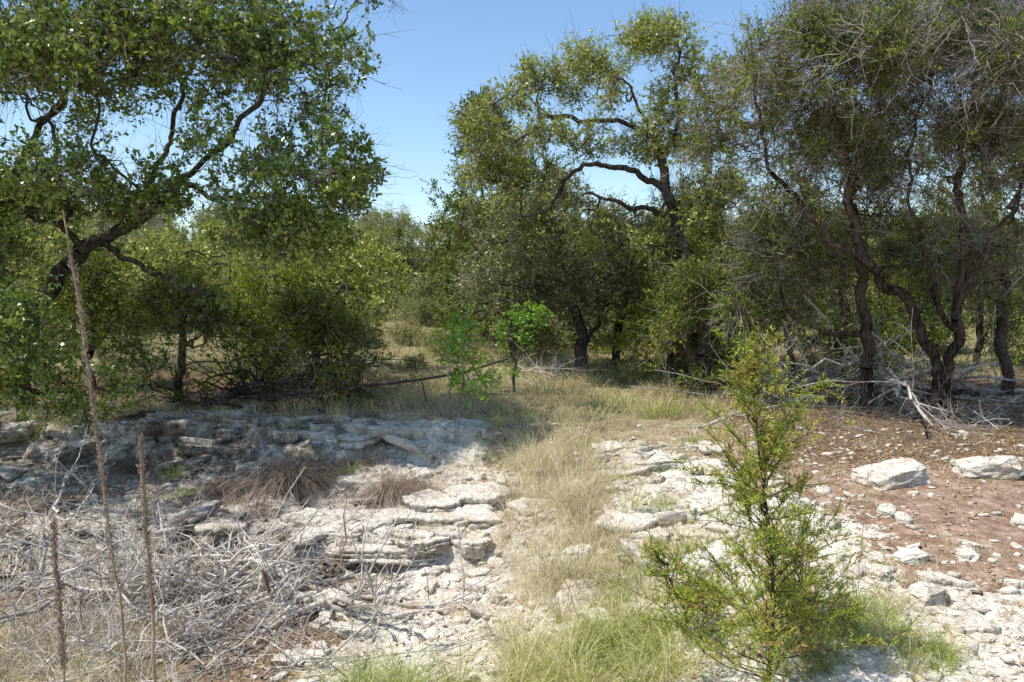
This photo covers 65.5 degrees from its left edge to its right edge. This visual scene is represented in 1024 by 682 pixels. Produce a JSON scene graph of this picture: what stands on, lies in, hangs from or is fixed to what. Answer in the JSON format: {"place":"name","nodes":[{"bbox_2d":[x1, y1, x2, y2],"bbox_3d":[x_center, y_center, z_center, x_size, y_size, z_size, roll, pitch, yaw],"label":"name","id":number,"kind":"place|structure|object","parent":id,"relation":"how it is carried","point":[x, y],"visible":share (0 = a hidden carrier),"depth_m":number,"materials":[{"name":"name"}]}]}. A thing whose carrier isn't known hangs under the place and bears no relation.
{"place":"outdoors","nodes":[
{"label":"outdoors","id":0,"kind":"place"},
{"bbox_2d":[0,382,487,437],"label":"bank grass","id":1,"kind":"structure","parent":0,"point":[281,404],"depth_m":11.08,"materials":[{"name":"plant"}]},
{"bbox_2d":[0,260,1023,681],"bbox_3d":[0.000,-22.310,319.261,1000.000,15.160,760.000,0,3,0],"label":"ground","id":2,"kind":"structure","parent":0,"point":[982,528],"depth_m":8.17,"materials":[{"name":"grey stone"}]},
{"bbox_2d":[47,594,54,681],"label":"dead flower stalk","id":3,"kind":"object","parent":2,"relation":"on","point":[50,639],"visible":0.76,"depth_m":4.39,"materials":[{"name":"brown plant"}]},
{"bbox_2d":[48,515,68,681],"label":"dead flower stalk","id":4,"kind":"object","parent":2,"relation":"on","point":[58,588],"visible":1,"depth_m":3.06,"materials":[{"name":"brown plant"}]},
{"bbox_2d":[0,251,159,442],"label":"oak shrub","id":5,"kind":"object","parent":2,"relation":"on","point":[13,328],"visible":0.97,"depth_m":8.93,"materials":[{"name":"green plant"}]},
{"bbox_2d":[2,232,170,394],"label":"juniper tree","id":6,"kind":"object","parent":2,"relation":"on","point":[91,284],"visible":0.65,"depth_m":12.83,"materials":[{"name":"green plant"}]},
{"bbox_2d":[62,209,126,681],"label":"dead flower stalk","id":7,"kind":"object","parent":2,"relation":"on","point":[101,470],"visible":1,"depth_m":3.02,"materials":[{"name":"brown plant"}]},
{"bbox_2d":[0,580,251,681],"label":"dry bunch grass","id":8,"kind":"structure","parent":2,"relation":"on","point":[35,679],"depth_m":5.29,"materials":[{"name":"beige plant"}]},
{"bbox_2d":[0,419,278,653],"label":"brush pile","id":9,"kind":"object","parent":2,"relation":"on","point":[9,540],"visible":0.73,"depth_m":7.30,"materials":[{"name":"grey wood"}]},
{"bbox_2d":[135,433,157,681],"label":"dead flower stalk","id":10,"kind":"object","parent":2,"relation":"on","point":[146,538],"visible":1,"depth_m":3.04,"materials":[{"name":"brown plant"}]},
{"bbox_2d":[0,445,327,681],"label":"brush pile","id":11,"kind":"object","parent":2,"relation":"on","point":[18,614],"visible":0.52,"depth_m":5.98,"materials":[{"name":"grey wood"}]},
{"bbox_2d":[72,252,284,416],"bbox_3d":[-4.945,0.038,11.739,2.950,2.787,3.245,0,3,0],"label":"juniper tree","id":12,"kind":"object","parent":2,"relation":"on","point":[177,305],"visible":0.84,"depth_m":11.55,"materials":[{"name":"green plant"}]},
{"bbox_2d":[0,0,420,412],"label":"live oak tree","id":13,"kind":"object","parent":2,"relation":"on","point":[42,47],"visible":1,"depth_m":9.39,"materials":[{"name":"green plant"}]},
{"bbox_2d":[5,206,427,374],"bbox_3d":[-5.421,-0.898,14.780,7.838,3.286,3.541,1,3,16],"label":"understory oak tree","id":14,"kind":"object","parent":2,"relation":"on","point":[175,250],"visible":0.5,"depth_m":14.38,"materials":[{"name":"green plant"}]},
{"bbox_2d":[0,414,464,567],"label":"rock ledge","id":15,"kind":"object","parent":2,"relation":"on","point":[256,504],"depth_m":8.88,"materials":[{"name":"grey stone"}]},
{"bbox_2d":[0,403,480,492],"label":"limestone ledge","id":16,"kind":"object","parent":2,"relation":"on","point":[366,431],"visible":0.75,"depth_m":10.19,"materials":[{"name":"grey stone"}]},
{"bbox_2d":[0,497,513,681],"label":"brush pile","id":17,"kind":"object","parent":2,"relation":"on","point":[207,646],"visible":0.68,"depth_m":5.42,"materials":[{"name":"grey wood"}]},
{"bbox_2d":[62,440,468,525],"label":"dead bunch grass","id":18,"kind":"structure","parent":2,"relation":"on","point":[288,477],"depth_m":8.91,"materials":[{"name":"plant"}]},
{"bbox_2d":[203,234,332,389],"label":"juniper tree","id":19,"kind":"object","parent":2,"relation":"on","point":[290,274],"visible":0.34,"depth_m":13.27,"materials":[{"name":"green plant"}]},
{"bbox_2d":[6,462,543,681],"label":"brush pile","id":20,"kind":"object","parent":2,"relation":"on","point":[234,591],"visible":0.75,"depth_m":6.34,"materials":[{"name":"grey wood"}]},
{"bbox_2d":[261,569,290,675],"bbox_3d":[-1.545,1.840,5.215,0.193,0.727,0.049,0,3,-8],"label":"dead flower stalk","id":21,"kind":"object","parent":2,"relation":"on","point":[265,575],"visible":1,"depth_m":5.19,"materials":[{"name":"brown plant"}]},
{"bbox_2d":[45,474,558,681],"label":"creek bed slab","id":22,"kind":"structure","parent":2,"relation":"on","point":[455,502],"depth_m":7.39,"materials":[{"name":"stone"}]},
{"bbox_2d":[210,269,399,406],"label":"juniper tree","id":23,"kind":"object","parent":2,"relation":"on","point":[313,318],"visible":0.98,"depth_m":11.60,"materials":[{"name":"green plant"}]},
{"bbox_2d":[101,320,508,420],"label":"fallen dead branches","id":24,"kind":"object","parent":2,"relation":"on","point":[239,389],"visible":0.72,"depth_m":11.34,"materials":[{"name":"grey wood"}]},
{"bbox_2d":[308,561,332,679],"bbox_3d":[-1.211,1.794,5.004,0.184,0.851,0.011,0,3,0],"label":"dead flower stalk","id":25,"kind":"object","parent":2,"relation":"on","point":[319,625],"visible":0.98,"depth_m":5.00,"materials":[{"name":"brown plant"}]},
{"bbox_2d":[147,404,738,518],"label":"green bunch grass","id":26,"kind":"structure","parent":2,"relation":"on","point":[500,425],"depth_m":9.38,"materials":[{"name":"green plant"}]},
{"bbox_2d":[429,296,505,444],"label":"hackberry sapling","id":27,"kind":"object","parent":2,"relation":"on","point":[459,331],"visible":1,"depth_m":9.88,"materials":[{"name":"green plant"}]},
{"bbox_2d":[412,81,552,343],"bbox_3d":[-0.669,-3.099,19.830,3.493,6.635,3.756,0,3,0],"label":"juniper tree","id":28,"kind":"object","parent":2,"relation":"on","point":[449,202],"visible":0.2,"depth_m":19.52,"materials":[{"name":"green plant"}]},
{"bbox_2d":[367,321,613,386],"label":"fallen dead branches","id":29,"kind":"object","parent":2,"relation":"on","point":[541,370],"visible":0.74,"depth_m":14.69,"materials":[{"name":"grey wood"}]},
{"bbox_2d":[439,244,548,355],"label":"scrub oak tree","id":30,"kind":"object","parent":2,"relation":"on","point":[476,310],"visible":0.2,"depth_m":17.43,"materials":[{"name":"green plant"}]},
{"bbox_2d":[0,165,1023,384],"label":"distant woodland","id":31,"kind":"object","parent":2,"relation":"on","point":[418,301],"visible":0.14,"depth_m":21.49,"materials":[{"name":"green plant"}]},
{"bbox_2d":[0,419,1023,681],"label":"limestone rubble","id":32,"kind":"object","parent":2,"relation":"on","point":[820,489],"visible":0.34,"depth_m":6.69,"materials":[{"name":"white stone"}]},
{"bbox_2d":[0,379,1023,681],"bbox_3d":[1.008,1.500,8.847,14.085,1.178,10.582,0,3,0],"label":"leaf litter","id":33,"kind":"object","parent":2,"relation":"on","point":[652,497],"visible":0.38,"depth_m":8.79,"materials":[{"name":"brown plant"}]},
{"bbox_2d":[1,300,1023,421],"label":"meadow grass","id":34,"kind":"structure","parent":2,"relation":"on","point":[570,384],"depth_m":13.54,"materials":[{"name":"beige plant"}]},
{"bbox_2d":[230,558,802,681],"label":"green bunch grass","id":35,"kind":"structure","parent":2,"relation":"on","point":[571,659],"depth_m":4.80,"materials":[{"name":"green plant"}]},
{"bbox_2d":[489,293,553,390],"bbox_3d":[0.144,0.039,12.843,1.054,1.646,0.995,0,3,0],"label":"green shrub","id":36,"kind":"object","parent":2,"relation":"on","point":[521,318],"visible":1,"depth_m":12.73,"materials":[{"name":"green plant"}]},
{"bbox_2d":[465,140,589,342],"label":"juniper tree","id":37,"kind":"object","parent":2,"relation":"on","point":[547,162],"visible":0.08,"depth_m":20.50,"materials":[{"name":"green plant"}]},
{"bbox_2d":[441,149,674,370],"bbox_3d":[1.005,-1.559,15.907,4.932,4.564,3.853,0,3,0],"label":"scrub oak tree","id":38,"kind":"object","parent":2,"relation":"on","point":[568,287],"visible":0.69,"depth_m":15.40,"materials":[{"name":"green plant"}]},
{"bbox_2d":[562,544,593,559],"bbox_3d":[0.550,1.805,6.707,0.258,0.155,0.194,-1,3,-23],"label":"limestone boulder","id":39,"kind":"object","parent":2,"relation":"on","point":[581,549],"visible":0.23,"depth_m":6.67,"materials":[{"name":"white stone"}]},
{"bbox_2d":[443,0,766,390],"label":"live oak tree","id":40,"kind":"object","parent":2,"relation":"on","point":[645,36],"visible":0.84,"depth_m":13.69,"materials":[{"name":"green plant"}]},
{"bbox_2d":[386,384,853,654],"bbox_3d":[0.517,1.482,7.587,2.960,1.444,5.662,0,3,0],"label":"dry bunch grass","id":41,"kind":"structure","parent":2,"relation":"on","point":[539,458],"depth_m":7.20,"materials":[{"name":"beige plant"}]},
{"bbox_2d":[522,505,753,671],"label":"green bunch grass","id":42,"kind":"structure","parent":2,"relation":"on","point":[628,591],"depth_m":5.49,"materials":[{"name":"green plant"}]},
{"bbox_2d":[358,421,938,681],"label":"dry bunch grass","id":43,"kind":"structure","parent":2,"relation":"on","point":[660,499],"depth_m":6.90,"materials":[{"name":"beige plant"}]},
{"bbox_2d":[585,233,732,365],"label":"scrub oak tree","id":44,"kind":"object","parent":2,"relation":"on","point":[616,355],"visible":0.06,"depth_m":16.68,"materials":[{"name":"green plant"}]},
{"bbox_2d":[594,219,742,375],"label":"juniper tree","id":45,"kind":"object","parent":2,"relation":"on","point":[671,355],"visible":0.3,"depth_m":15.30,"materials":[{"name":"green plant"}]},
{"bbox_2d":[602,529,761,659],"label":"juniper sapling","id":46,"kind":"object","parent":2,"relation":"on","point":[678,568],"visible":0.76,"depth_m":4.85,"materials":[{"name":"green plant"}]},
{"bbox_2d":[627,227,755,395],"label":"juniper tree","id":47,"kind":"object","parent":2,"relation":"on","point":[698,276],"visible":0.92,"depth_m":12.93,"materials":[{"name":"green plant"}]},
{"bbox_2d":[680,547,732,576],"bbox_3d":[1.419,1.648,5.848,0.389,0.184,0.274,-1,3,-17],"label":"limestone boulder","id":48,"kind":"object","parent":2,"relation":"on","point":[715,551],"visible":0.32,"depth_m":5.81,"materials":[{"name":"white stone"}]},
{"bbox_2d":[642,164,792,369],"bbox_3d":[4.252,-1.336,16.312,3.166,4.721,3.455,1,3,12],"label":"juniper tree","id":49,"kind":"object","parent":2,"relation":"on","point":[738,189],"visible":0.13,"depth_m":15.87,"materials":[{"name":"green plant"}]},
{"bbox_2d":[503,440,1023,679],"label":"slope limestone slab","id":50,"kind":"structure","parent":2,"relation":"on","point":[968,615],"depth_m":6.47,"materials":[{"name":"white stone"}]},
{"bbox_2d":[648,311,924,681],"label":"juniper sapling","id":51,"kind":"object","parent":2,"relation":"on","point":[751,363],"visible":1,"depth_m":4.03,"materials":[{"name":"green plant"}]},
{"bbox_2d":[656,0,980,421],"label":"juniper tree","id":52,"kind":"object","parent":2,"relation":"on","point":[802,34],"visible":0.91,"depth_m":10.83,"materials":[{"name":"green plant"}]},
{"bbox_2d":[722,487,923,641],"bbox_3d":[1.768,1.324,4.718,0.819,1.078,1.053,-2,4,-34],"label":"juniper sapling","id":53,"kind":"object","parent":2,"relation":"on","point":[827,587],"visible":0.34,"depth_m":4.67,"materials":[{"name":"green plant"}]},
{"bbox_2d":[631,281,1023,434],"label":"fallen dead branches","id":54,"kind":"object","parent":2,"relation":"on","point":[897,383],"visible":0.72,"depth_m":12.89,"materials":[{"name":"grey wood"}]},
{"bbox_2d":[739,115,931,377],"bbox_3d":[6.582,-1.668,15.800,3.907,5.932,3.680,0,3,0],"label":"juniper tree","id":55,"kind":"object","parent":2,"relation":"on","point":[846,317],"visible":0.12,"depth_m":15.56,"materials":[{"name":"green plant"}]},
{"bbox_2d":[655,419,1023,659],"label":"sparse grass","id":56,"kind":"structure","parent":2,"relation":"on","point":[908,453],"depth_m":6.92,"materials":[{"name":"plant"}]},
{"bbox_2d":[706,59,1000,405],"bbox_3d":[5.283,-1.982,12.647,4.629,6.136,3.477,0,3,0],"label":"juniper tree","id":57,"kind":"object","parent":2,"relation":"on","point":[864,334],"visible":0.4,"depth_m":12.15,"materials":[{"name":"green plant"}]},
{"bbox_2d":[704,567,1006,681],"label":"green bunch grass","id":58,"kind":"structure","parent":2,"relation":"on","point":[935,647],"depth_m":4.43,"materials":[{"name":"green plant"}]},
{"bbox_2d":[858,477,867,584],"bbox_3d":[2.324,1.253,5.278,0.055,0.800,0.017,0,3,0],"label":"dead flower stalk","id":59,"kind":"object","parent":2,"relation":"on","point":[862,531],"visible":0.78,"depth_m":5.28,"materials":[{"name":"brown plant"}]},
{"bbox_2d":[724,367,1005,445],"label":"fallen dead branches","id":60,"kind":"object","parent":2,"relation":"on","point":[900,415],"visible":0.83,"depth_m":10.46,"materials":[{"name":"grey wood"}]},
{"bbox_2d":[715,86,1023,396],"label":"juniper tree","id":61,"kind":"object","parent":2,"relation":"on","point":[1001,352],"visible":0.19,"depth_m":13.06,"materials":[{"name":"green plant"}]},
{"bbox_2d":[876,503,896,517],"bbox_3d":[3.149,1.430,6.687,0.144,0.101,0.193,2,4,34],"label":"limestone boulder","id":62,"kind":"object","parent":2,"relation":"on","point":[885,510],"visible":0.91,"depth_m":6.64,"materials":[{"name":"white stone"}]},
{"bbox_2d":[850,458,931,490],"bbox_3d":[3.622,1.292,7.584,0.674,0.281,0.447,-1,3,-19],"label":"limestone boulder","id":63,"kind":"object","parent":2,"relation":"on","point":[891,474],"visible":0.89,"depth_m":7.46,"materials":[{"name":"white stone"}]},
{"bbox_2d":[890,547,931,564],"bbox_3d":[2.900,1.575,5.793,0.243,0.106,0.160,-1,3,-12],"label":"limestone boulder","id":64,"kind":"object","parent":2,"relation":"on","point":[911,557],"visible":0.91,"depth_m":5.75,"materials":[{"name":"white stone"}]},
{"bbox_2d":[817,0,1023,422],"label":"juniper tree","id":65,"kind":"object","parent":2,"relation":"on","point":[998,54],"visible":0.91,"depth_m":10.30,"materials":[{"name":"green plant"}]},
{"bbox_2d":[902,581,953,610],"bbox_3d":[2.651,1.652,5.097,0.276,0.168,0.193,-1,3,-23],"label":"limestone boulder","id":66,"kind":"object","parent":2,"relation":"on","point":[932,590],"visible":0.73,"depth_m":5.04,"materials":[{"name":"white stone"}]},
{"bbox_2d":[866,92,1023,371],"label":"juniper tree","id":67,"kind":"object","parent":2,"relation":"on","point":[980,329],"visible":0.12,"depth_m":15.94,"materials":[{"name":"green plant"}]},
{"bbox_2d":[892,361,1023,430],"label":"fallen dead branches","id":68,"kind":"object","parent":2,"relation":"on","point":[993,416],"visible":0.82,"depth_m":10.79,"materials":[{"name":"grey wood"}]},
{"bbox_2d":[949,455,1023,479],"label":"limestone boulder","id":69,"kind":"object","parent":2,"relation":"on","point":[1004,466],"visible":0.78,"depth_m":7.68,"materials":[{"name":"white stone"}]},
{"bbox_2d":[1010,512,1023,528],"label":"limestone boulder","id":70,"kind":"object","parent":2,"relation":"on","point":[1017,519],"visible":1,"depth_m":6.36,"materials":[{"name":"white stone"}]},
{"bbox_2d":[0,0,1023,249],"label":"sky","id":71,"kind":"structure","parent":0,"point":[453,47],"materials":[{"name":"blue"}]}
]}

